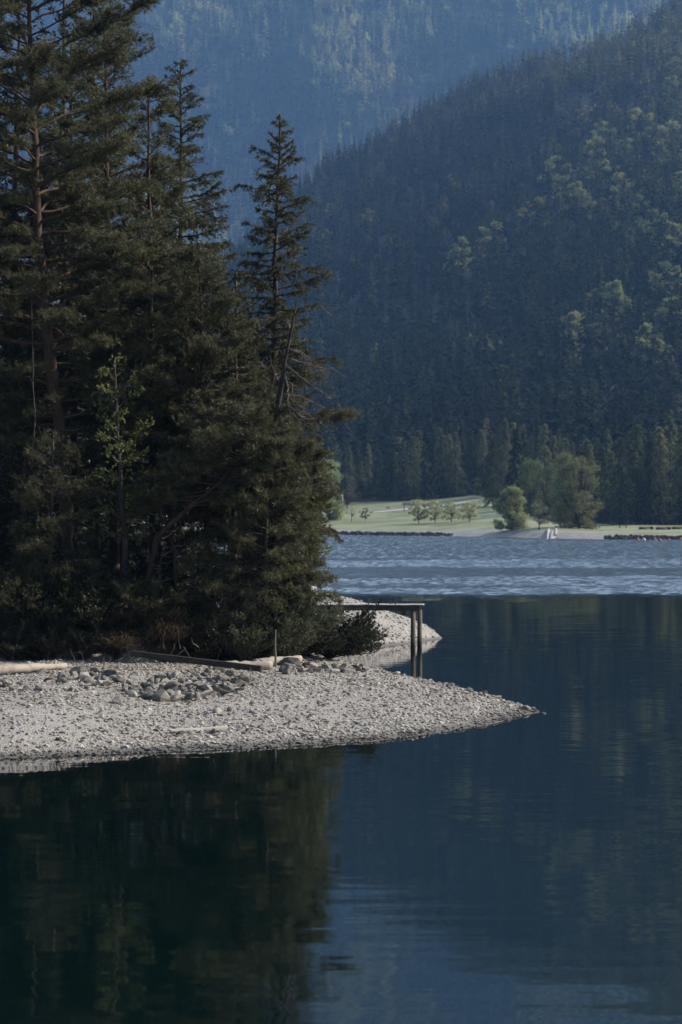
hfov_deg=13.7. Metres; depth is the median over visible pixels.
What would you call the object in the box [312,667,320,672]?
rock
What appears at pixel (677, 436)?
spruce tree
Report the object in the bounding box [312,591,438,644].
gravel
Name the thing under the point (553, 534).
boat ramp
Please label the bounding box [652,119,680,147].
beech tree
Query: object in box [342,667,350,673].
rock
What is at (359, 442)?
spruce tree
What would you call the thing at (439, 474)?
spruce tree
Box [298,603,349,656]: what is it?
mountain pine
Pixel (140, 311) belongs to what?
pine tree
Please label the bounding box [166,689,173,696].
rock
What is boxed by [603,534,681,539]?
stone embankment
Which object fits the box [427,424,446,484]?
spruce tree
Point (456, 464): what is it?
spruce tree
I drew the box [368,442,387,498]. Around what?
spruce tree
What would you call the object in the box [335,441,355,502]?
spruce tree
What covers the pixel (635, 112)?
beech tree
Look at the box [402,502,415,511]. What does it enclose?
shelter
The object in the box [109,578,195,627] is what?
bush
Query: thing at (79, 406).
spruce tree
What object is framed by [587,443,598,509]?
larch tree
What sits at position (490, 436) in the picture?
spruce tree
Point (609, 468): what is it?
spruce tree
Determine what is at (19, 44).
spruce tree
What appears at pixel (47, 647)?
bush
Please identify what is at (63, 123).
pine tree
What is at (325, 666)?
rock
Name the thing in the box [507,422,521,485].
larch tree
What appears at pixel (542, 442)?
larch tree
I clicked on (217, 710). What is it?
rock
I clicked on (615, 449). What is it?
spruce tree
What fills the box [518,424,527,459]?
larch tree
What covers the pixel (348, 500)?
bare tree
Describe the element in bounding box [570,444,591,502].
spruce tree
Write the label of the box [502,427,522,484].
spruce tree
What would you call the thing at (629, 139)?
beech tree
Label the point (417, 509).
young tree
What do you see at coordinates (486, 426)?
larch tree
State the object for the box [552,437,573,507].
spruce tree
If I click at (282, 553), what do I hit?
pine tree
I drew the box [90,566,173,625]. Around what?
bush
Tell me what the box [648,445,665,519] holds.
spruce tree
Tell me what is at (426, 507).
path
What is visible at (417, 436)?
spruce tree
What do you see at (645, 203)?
beech tree
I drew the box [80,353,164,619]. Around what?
leafy tree
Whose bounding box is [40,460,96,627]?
bare tree
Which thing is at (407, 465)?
spruce tree
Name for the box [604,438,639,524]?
spruce tree
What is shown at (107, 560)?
bush
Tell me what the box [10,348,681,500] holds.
valley forest
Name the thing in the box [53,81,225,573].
pine tree
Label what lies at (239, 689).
rock
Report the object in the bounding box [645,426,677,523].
larch tree
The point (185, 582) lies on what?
spruce tree
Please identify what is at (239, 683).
rock
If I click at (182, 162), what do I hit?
spruce tree
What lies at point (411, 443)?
spruce tree
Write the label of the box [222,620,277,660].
bush
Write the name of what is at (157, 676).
rock
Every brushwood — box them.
[70,649,159,670]
[162,633,198,656]
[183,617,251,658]
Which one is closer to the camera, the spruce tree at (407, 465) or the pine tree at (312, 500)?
the pine tree at (312, 500)
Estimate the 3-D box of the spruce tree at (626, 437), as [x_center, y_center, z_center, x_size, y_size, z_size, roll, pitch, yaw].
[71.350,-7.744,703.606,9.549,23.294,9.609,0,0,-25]
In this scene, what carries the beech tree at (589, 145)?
on the hill at (585, 99)
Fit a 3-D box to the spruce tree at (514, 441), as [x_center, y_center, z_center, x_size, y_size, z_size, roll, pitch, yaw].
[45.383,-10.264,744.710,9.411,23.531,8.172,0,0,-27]
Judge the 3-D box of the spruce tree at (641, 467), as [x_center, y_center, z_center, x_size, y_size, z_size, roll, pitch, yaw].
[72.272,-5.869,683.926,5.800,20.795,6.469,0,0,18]
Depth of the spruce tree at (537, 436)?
795.28 m
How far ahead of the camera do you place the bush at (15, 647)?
85.43 m
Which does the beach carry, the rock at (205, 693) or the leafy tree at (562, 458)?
the rock at (205, 693)
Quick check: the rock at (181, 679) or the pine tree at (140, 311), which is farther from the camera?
the pine tree at (140, 311)
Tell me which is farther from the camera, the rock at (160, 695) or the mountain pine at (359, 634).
the mountain pine at (359, 634)
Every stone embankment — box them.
[324,531,452,535]
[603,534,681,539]
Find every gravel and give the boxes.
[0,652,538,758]
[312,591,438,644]
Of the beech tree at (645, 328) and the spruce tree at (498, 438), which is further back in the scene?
the beech tree at (645, 328)
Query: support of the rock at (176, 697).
on the beach
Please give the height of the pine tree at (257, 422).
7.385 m
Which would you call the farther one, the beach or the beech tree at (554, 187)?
the beech tree at (554, 187)
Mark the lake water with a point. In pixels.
(526, 869)
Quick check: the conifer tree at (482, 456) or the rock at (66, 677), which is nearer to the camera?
the rock at (66, 677)
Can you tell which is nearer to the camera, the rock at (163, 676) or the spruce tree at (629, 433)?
the rock at (163, 676)
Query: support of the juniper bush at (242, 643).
on the beach
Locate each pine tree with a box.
[0,0,229,560]
[0,11,70,571]
[0,31,163,555]
[0,430,110,632]
[3,0,218,577]
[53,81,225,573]
[82,239,237,546]
[111,260,289,600]
[117,394,323,627]
[173,332,323,579]
[174,433,346,657]
[212,435,315,657]
[228,436,336,654]
[253,297,364,658]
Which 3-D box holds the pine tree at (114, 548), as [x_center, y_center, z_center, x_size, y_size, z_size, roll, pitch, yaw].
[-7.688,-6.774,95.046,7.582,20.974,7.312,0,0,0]
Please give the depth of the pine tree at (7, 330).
92.67 m
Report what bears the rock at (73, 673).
on the beach
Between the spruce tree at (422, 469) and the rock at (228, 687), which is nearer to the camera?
the rock at (228, 687)
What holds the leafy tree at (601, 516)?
on the meadow
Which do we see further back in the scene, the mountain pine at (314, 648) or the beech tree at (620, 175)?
the beech tree at (620, 175)
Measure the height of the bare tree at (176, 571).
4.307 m
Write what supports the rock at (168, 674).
on the beach
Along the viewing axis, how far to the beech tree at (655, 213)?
1410.28 m
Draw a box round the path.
[374,499,488,512]
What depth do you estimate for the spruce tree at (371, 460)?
867.91 m
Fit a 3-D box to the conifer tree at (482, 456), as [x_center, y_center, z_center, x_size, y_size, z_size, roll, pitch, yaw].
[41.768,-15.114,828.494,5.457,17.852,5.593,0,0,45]
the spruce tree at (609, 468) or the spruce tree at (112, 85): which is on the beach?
the spruce tree at (112, 85)
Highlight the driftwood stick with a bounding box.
[91,653,102,656]
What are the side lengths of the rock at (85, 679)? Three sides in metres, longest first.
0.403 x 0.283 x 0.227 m
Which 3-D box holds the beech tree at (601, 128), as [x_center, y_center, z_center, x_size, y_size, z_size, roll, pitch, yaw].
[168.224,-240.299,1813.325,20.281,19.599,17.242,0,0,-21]
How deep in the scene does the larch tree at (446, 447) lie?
831.23 m
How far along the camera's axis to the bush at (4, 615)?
86.10 m
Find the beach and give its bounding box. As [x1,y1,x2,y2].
[0,585,536,757]
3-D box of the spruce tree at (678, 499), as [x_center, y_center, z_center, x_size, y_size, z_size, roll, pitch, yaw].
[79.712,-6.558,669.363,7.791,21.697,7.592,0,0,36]
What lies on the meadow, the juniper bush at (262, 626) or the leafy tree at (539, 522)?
the leafy tree at (539, 522)
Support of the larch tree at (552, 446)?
on the meadow
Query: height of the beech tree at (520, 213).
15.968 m
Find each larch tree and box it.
[342,464,350,498]
[357,460,366,495]
[361,444,375,498]
[388,437,409,499]
[433,435,453,494]
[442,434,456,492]
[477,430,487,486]
[479,418,489,472]
[482,438,505,508]
[488,440,504,498]
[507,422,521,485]
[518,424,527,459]
[531,423,554,514]
[542,435,558,500]
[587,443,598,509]
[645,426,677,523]
[657,426,675,510]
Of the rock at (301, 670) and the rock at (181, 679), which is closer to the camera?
the rock at (181, 679)
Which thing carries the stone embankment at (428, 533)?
on the meadow
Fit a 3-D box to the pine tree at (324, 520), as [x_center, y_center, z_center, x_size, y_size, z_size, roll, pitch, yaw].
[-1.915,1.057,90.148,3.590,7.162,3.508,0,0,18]
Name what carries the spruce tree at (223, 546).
on the beach
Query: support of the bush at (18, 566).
on the beach
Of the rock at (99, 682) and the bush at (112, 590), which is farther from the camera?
the bush at (112, 590)
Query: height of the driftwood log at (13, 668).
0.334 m
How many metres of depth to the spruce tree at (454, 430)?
861.27 m
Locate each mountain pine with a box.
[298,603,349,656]
[304,598,388,658]
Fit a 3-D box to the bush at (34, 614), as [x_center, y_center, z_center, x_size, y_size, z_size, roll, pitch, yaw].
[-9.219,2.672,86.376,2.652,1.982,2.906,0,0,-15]
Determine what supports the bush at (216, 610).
on the beach
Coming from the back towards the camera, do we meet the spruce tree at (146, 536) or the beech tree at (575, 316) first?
the beech tree at (575, 316)
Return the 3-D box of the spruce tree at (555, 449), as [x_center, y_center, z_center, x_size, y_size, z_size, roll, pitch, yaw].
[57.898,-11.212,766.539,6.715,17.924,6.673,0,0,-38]
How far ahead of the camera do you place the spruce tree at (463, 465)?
830.96 m
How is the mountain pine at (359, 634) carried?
on the beach
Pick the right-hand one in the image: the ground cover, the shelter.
the shelter
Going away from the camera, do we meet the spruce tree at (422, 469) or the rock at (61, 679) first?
the rock at (61, 679)
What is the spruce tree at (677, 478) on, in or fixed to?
on the meadow
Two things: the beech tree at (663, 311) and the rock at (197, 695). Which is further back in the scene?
the beech tree at (663, 311)
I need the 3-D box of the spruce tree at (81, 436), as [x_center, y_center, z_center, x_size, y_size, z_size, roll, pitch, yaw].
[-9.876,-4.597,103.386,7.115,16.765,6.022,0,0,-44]
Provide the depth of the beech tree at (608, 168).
1641.23 m
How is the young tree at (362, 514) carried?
on the meadow
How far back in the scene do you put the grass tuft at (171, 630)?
85.46 m
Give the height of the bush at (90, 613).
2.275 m
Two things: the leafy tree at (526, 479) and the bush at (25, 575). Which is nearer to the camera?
the bush at (25, 575)
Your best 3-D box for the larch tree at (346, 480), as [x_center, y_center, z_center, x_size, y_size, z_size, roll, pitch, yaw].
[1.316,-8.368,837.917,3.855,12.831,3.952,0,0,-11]
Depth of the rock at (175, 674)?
77.48 m
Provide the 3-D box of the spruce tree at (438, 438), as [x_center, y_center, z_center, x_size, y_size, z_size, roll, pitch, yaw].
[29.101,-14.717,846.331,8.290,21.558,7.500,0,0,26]
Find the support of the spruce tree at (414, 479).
on the meadow
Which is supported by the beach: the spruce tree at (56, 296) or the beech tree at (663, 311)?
the spruce tree at (56, 296)
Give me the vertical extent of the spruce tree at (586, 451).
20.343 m
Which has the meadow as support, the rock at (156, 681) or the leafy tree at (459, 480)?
the leafy tree at (459, 480)
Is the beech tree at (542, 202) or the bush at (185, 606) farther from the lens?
the beech tree at (542, 202)
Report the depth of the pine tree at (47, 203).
89.84 m
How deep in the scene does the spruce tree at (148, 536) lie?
100.94 m
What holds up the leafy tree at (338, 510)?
on the meadow
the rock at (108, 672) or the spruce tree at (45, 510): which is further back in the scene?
the spruce tree at (45, 510)
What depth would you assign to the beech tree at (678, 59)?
2027.89 m
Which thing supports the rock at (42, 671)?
on the beach
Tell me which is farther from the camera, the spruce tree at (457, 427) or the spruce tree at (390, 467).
the spruce tree at (457, 427)
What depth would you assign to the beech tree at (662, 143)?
1698.81 m
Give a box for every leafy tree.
[0,354,64,564]
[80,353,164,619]
[120,466,215,591]
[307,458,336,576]
[314,459,347,519]
[373,470,391,499]
[409,458,433,497]
[430,463,452,496]
[453,471,470,495]
[471,477,481,495]
[490,484,529,530]
[512,457,543,516]
[530,466,557,520]
[530,501,550,529]
[542,450,579,522]
[546,455,604,528]
[592,471,615,523]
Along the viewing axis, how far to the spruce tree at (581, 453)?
669.85 m
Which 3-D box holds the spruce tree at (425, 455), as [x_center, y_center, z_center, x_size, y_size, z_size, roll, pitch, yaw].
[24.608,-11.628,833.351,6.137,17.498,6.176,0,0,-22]
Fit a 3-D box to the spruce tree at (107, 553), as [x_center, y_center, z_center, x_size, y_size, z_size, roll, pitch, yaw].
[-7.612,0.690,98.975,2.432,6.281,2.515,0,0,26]
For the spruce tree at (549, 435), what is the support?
on the meadow
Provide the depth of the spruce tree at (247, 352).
91.37 m
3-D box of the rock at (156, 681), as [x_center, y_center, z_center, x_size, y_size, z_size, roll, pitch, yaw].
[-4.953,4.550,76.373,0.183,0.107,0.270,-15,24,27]
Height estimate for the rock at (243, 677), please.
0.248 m
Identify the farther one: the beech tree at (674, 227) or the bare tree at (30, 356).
the beech tree at (674, 227)
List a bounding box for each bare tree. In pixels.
[17,203,43,558]
[29,300,62,626]
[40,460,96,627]
[76,318,111,589]
[144,505,201,636]
[148,523,195,598]
[340,473,359,508]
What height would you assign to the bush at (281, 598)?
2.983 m
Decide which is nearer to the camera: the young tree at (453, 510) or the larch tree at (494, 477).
the young tree at (453, 510)
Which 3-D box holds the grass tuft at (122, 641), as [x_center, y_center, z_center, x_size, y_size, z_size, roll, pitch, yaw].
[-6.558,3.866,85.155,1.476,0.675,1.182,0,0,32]
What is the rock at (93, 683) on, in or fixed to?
on the beach
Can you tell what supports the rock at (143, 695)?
on the beach
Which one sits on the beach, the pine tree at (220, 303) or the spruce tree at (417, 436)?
the pine tree at (220, 303)
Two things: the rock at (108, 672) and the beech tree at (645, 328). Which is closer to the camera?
the rock at (108, 672)
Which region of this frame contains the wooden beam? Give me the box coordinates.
[130,651,262,671]
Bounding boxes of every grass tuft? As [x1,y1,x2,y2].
[96,631,147,651]
[139,618,198,641]
[144,605,195,624]
[249,644,269,659]
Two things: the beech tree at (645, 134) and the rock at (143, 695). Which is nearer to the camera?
the rock at (143, 695)
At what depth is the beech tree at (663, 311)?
1157.44 m
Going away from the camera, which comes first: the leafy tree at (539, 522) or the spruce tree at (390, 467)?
the leafy tree at (539, 522)
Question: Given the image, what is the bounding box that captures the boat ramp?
[546,528,556,538]
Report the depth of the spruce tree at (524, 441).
758.98 m
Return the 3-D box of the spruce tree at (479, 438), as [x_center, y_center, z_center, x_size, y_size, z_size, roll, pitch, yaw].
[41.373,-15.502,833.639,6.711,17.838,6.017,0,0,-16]
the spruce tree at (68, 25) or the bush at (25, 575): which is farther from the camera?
the spruce tree at (68, 25)
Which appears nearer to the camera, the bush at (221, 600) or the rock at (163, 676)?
the rock at (163, 676)
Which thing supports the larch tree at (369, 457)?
on the meadow
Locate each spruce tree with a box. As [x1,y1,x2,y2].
[0,0,194,590]
[0,2,166,577]
[0,138,86,531]
[0,173,78,567]
[10,8,203,566]
[10,180,140,567]
[34,476,56,560]
[53,437,102,572]
[57,175,147,529]
[80,480,108,570]
[85,285,196,574]
[100,477,143,575]
[115,59,241,588]
[119,461,200,583]
[127,512,161,570]
[158,498,196,578]
[165,380,237,606]
[180,521,226,605]
[181,270,282,597]
[191,112,344,548]
[213,522,238,605]
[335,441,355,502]
[336,449,343,489]
[345,447,358,500]
[346,453,357,498]
[351,447,364,499]
[355,441,364,477]
[367,454,376,492]
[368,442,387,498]
[379,441,398,499]
[389,455,403,499]
[393,442,410,500]
[398,456,415,500]
[405,436,422,500]
[408,436,419,492]
[413,430,423,473]
[417,443,433,498]
[419,446,429,493]
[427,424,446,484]
[431,427,446,494]
[433,439,446,497]
[442,432,467,497]
[447,429,458,483]
[451,420,467,472]
[452,424,460,460]
[454,444,470,494]
[469,429,487,484]
[477,431,497,498]
[489,422,509,496]
[494,418,514,500]
[499,416,508,471]
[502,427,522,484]
[504,428,528,510]
[517,428,536,512]
[520,435,538,509]
[533,429,543,477]
[541,430,551,496]
[543,437,559,495]
[551,442,569,516]
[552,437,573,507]
[568,435,574,476]
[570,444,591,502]
[576,451,595,525]
[577,440,582,458]
[582,441,596,517]
[589,443,596,503]
[590,444,613,517]
[600,429,611,490]
[601,451,617,523]
[604,437,632,523]
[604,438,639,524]
[607,440,620,501]
[615,431,644,523]
[617,435,641,520]
[623,425,660,523]
[631,427,645,503]
[632,446,648,523]
[638,431,661,523]
[646,431,663,505]
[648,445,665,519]
[658,410,678,522]
[663,439,681,524]
[666,426,681,524]
[668,426,678,500]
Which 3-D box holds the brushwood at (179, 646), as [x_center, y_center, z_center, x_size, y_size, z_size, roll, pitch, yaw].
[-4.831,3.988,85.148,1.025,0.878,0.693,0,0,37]
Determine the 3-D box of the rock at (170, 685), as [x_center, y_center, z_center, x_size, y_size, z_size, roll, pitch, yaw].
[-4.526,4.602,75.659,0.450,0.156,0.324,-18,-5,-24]
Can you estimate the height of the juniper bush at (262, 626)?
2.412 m
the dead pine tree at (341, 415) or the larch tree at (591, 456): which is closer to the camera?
the dead pine tree at (341, 415)
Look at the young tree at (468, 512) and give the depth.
676.30 m
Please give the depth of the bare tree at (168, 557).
87.02 m
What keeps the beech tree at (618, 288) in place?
on the hill at (585, 99)
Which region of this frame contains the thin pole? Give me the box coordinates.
[274,630,276,666]
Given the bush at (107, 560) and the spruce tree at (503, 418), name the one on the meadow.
the spruce tree at (503, 418)
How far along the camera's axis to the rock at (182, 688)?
75.91 m
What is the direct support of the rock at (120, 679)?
on the beach
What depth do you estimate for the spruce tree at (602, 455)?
710.82 m
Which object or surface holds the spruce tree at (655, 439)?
on the meadow
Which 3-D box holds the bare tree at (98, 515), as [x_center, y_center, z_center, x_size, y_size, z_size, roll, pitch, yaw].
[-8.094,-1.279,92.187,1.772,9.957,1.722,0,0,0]
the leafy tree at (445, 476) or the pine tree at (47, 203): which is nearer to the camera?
the pine tree at (47, 203)
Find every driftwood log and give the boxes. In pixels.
[0,660,67,673]
[213,660,272,669]
[252,655,302,663]
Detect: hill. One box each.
[0,0,676,354]
[233,15,681,430]
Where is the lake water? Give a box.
[0,535,681,1023]
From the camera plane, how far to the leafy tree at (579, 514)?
618.04 m
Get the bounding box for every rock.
[35,685,45,690]
[37,668,46,673]
[55,677,66,683]
[60,674,70,680]
[69,666,83,673]
[70,671,77,676]
[77,676,90,682]
[78,672,89,679]
[86,681,95,685]
[90,666,99,671]
[96,680,105,685]
[100,676,109,680]
[104,669,118,677]
[111,696,122,704]
[112,677,125,682]
[127,690,137,696]
[140,692,151,699]
[147,676,153,683]
[151,689,169,701]
[153,678,159,684]
[154,675,162,682]
[158,674,166,678]
[163,681,178,689]
[165,672,172,679]
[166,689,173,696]
[170,671,180,678]
[170,694,184,700]
[176,730,184,735]
[177,686,186,691]
[178,676,185,683]
[185,683,192,689]
[185,692,192,700]
[194,691,200,699]
[200,690,210,696]
[203,684,212,690]
[204,668,210,675]
[212,707,222,712]
[220,689,229,695]
[222,685,232,691]
[225,669,235,676]
[232,679,243,686]
[234,687,244,690]
[238,674,249,681]
[281,666,292,674]
[282,657,300,666]
[297,668,305,672]
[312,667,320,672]
[321,664,331,669]
[330,669,339,672]
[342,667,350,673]
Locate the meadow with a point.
(403, 521)
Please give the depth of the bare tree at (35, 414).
87.98 m
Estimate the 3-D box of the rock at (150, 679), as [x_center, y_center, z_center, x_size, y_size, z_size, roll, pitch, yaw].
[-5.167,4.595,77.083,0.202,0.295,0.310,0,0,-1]
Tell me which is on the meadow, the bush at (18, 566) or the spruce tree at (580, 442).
the spruce tree at (580, 442)
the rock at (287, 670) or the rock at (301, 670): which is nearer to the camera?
the rock at (287, 670)
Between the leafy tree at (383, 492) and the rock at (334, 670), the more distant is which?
the leafy tree at (383, 492)
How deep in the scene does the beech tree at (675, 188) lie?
1489.64 m
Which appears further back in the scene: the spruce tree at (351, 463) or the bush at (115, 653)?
the spruce tree at (351, 463)
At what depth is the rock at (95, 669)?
81.30 m
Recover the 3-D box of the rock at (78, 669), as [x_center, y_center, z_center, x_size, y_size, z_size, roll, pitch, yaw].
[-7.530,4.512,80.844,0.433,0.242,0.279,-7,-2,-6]
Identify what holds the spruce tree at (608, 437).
on the meadow
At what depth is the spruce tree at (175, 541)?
97.86 m
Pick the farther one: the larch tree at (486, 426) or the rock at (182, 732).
the larch tree at (486, 426)
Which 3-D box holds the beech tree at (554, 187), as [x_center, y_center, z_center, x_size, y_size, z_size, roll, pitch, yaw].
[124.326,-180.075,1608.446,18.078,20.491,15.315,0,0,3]
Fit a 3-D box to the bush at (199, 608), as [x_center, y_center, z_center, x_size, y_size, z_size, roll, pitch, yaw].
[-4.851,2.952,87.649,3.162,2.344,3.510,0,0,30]
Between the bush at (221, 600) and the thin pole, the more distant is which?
the bush at (221, 600)
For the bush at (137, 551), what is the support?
on the beach
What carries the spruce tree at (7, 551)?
on the beach
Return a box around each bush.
[0,516,61,587]
[0,555,80,607]
[0,558,62,632]
[0,569,76,627]
[0,619,38,660]
[9,559,85,616]
[10,520,165,588]
[19,559,115,628]
[21,623,74,660]
[48,563,138,628]
[56,567,151,630]
[57,624,112,659]
[80,577,155,629]
[86,619,139,660]
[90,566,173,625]
[98,535,244,606]
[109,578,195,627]
[113,577,215,627]
[148,573,240,642]
[172,604,242,658]
[186,568,344,654]
[186,582,272,659]
[192,555,245,656]
[216,614,285,660]
[217,587,323,657]
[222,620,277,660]
[232,574,349,655]
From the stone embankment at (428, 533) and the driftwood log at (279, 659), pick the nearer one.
the driftwood log at (279, 659)
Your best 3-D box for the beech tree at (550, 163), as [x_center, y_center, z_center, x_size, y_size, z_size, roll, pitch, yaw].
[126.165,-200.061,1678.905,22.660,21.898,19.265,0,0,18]
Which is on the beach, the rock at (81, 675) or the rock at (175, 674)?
the rock at (81, 675)
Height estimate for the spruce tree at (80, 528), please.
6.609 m
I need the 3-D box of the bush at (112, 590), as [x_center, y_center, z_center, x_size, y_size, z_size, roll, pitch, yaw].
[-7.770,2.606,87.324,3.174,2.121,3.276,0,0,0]
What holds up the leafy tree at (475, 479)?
on the meadow
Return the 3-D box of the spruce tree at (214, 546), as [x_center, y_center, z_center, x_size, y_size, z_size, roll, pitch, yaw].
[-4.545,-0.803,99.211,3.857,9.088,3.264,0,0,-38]
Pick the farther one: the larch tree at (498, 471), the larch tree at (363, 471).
the larch tree at (363, 471)
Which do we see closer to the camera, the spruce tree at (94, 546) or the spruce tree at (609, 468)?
the spruce tree at (94, 546)
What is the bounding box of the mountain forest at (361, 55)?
[0,0,681,360]
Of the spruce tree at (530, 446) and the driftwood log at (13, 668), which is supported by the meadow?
the spruce tree at (530, 446)
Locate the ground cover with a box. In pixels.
[0,621,229,659]
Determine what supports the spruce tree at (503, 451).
on the meadow
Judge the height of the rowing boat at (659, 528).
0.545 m
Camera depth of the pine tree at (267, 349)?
93.90 m
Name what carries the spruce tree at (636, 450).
on the meadow
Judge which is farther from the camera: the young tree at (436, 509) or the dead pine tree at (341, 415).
the young tree at (436, 509)
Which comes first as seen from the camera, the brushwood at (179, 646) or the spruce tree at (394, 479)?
the brushwood at (179, 646)
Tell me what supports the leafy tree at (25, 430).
on the beach
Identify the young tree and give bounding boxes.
[359,508,370,520]
[408,498,429,522]
[423,500,444,522]
[441,502,461,521]
[456,501,480,521]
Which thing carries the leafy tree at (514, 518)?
on the meadow
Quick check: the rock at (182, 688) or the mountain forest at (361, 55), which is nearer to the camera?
the rock at (182, 688)
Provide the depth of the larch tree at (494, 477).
739.59 m
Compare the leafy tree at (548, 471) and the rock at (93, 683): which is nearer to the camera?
the rock at (93, 683)
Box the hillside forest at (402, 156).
[2,0,681,501]
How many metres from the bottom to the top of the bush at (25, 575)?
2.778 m
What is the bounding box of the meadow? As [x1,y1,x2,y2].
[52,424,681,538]
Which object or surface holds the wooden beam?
on the beach
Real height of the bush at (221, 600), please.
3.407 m
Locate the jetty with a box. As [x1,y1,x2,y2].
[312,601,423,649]
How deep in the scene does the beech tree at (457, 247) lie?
1499.48 m
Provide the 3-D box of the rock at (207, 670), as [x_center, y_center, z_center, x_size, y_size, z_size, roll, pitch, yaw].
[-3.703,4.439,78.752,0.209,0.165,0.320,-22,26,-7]
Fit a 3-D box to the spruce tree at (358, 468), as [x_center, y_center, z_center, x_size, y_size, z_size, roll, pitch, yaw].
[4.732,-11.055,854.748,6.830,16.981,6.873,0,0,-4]
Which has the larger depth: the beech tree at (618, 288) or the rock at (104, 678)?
the beech tree at (618, 288)
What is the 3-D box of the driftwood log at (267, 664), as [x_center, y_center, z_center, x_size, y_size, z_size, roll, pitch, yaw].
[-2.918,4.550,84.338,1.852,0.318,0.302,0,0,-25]
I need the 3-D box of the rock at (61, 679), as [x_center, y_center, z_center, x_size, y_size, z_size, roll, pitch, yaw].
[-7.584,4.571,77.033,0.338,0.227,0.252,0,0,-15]
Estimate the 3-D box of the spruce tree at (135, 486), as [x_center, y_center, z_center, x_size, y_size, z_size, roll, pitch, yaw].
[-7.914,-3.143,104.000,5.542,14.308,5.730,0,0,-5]
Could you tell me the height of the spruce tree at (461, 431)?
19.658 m
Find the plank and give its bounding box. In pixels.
[168,726,227,730]
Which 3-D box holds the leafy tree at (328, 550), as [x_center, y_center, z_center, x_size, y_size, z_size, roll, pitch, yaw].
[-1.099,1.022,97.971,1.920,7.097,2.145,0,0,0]
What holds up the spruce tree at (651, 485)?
on the meadow
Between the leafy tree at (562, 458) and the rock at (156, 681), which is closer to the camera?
the rock at (156, 681)
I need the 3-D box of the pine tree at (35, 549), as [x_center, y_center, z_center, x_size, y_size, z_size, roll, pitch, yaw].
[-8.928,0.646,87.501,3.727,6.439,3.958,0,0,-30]
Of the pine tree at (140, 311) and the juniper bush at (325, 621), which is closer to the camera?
the juniper bush at (325, 621)
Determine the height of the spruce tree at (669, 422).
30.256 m
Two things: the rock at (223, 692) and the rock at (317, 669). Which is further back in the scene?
the rock at (317, 669)
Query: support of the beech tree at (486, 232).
on the hill at (585, 99)
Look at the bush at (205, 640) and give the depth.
86.40 m
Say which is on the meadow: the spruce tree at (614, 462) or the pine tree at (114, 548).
the spruce tree at (614, 462)
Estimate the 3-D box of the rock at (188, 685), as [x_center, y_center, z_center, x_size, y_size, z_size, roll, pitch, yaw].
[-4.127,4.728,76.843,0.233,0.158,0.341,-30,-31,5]
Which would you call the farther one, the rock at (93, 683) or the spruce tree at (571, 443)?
the spruce tree at (571, 443)
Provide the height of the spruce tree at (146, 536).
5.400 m
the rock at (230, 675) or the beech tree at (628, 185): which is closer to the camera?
the rock at (230, 675)
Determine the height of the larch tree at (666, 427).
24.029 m
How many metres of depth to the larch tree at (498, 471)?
792.75 m
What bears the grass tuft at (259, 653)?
on the beach
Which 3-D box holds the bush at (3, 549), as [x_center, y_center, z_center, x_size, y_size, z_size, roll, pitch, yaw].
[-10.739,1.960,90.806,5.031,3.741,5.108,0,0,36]
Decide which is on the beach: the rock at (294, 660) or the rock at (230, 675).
the rock at (294, 660)
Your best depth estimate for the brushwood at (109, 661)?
83.52 m
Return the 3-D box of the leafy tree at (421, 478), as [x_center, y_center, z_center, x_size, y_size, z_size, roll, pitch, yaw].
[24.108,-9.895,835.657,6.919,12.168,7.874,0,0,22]
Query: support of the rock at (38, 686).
on the beach
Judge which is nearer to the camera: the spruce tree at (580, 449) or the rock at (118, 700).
the rock at (118, 700)
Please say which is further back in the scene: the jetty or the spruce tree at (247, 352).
the jetty
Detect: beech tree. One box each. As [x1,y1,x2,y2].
[442,236,472,271]
[476,221,507,254]
[515,207,541,233]
[522,196,549,225]
[537,155,573,184]
[549,175,571,204]
[556,181,596,219]
[560,310,597,354]
[581,136,606,164]
[590,120,615,148]
[593,159,621,191]
[595,279,636,327]
[608,172,635,199]
[614,182,644,208]
[617,137,641,162]
[625,108,654,136]
[628,194,652,222]
[629,322,674,371]
[631,126,653,155]
[637,209,671,245]
[646,142,664,162]
[647,261,681,296]
[649,296,681,342]
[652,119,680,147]
[661,74,681,95]
[661,222,681,267]
[664,58,681,70]
[667,171,681,208]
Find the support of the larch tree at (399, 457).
on the meadow
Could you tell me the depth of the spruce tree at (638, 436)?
680.22 m
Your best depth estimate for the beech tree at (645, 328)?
1112.66 m
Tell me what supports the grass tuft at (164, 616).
on the beach
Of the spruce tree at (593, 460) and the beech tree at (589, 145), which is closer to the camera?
the spruce tree at (593, 460)

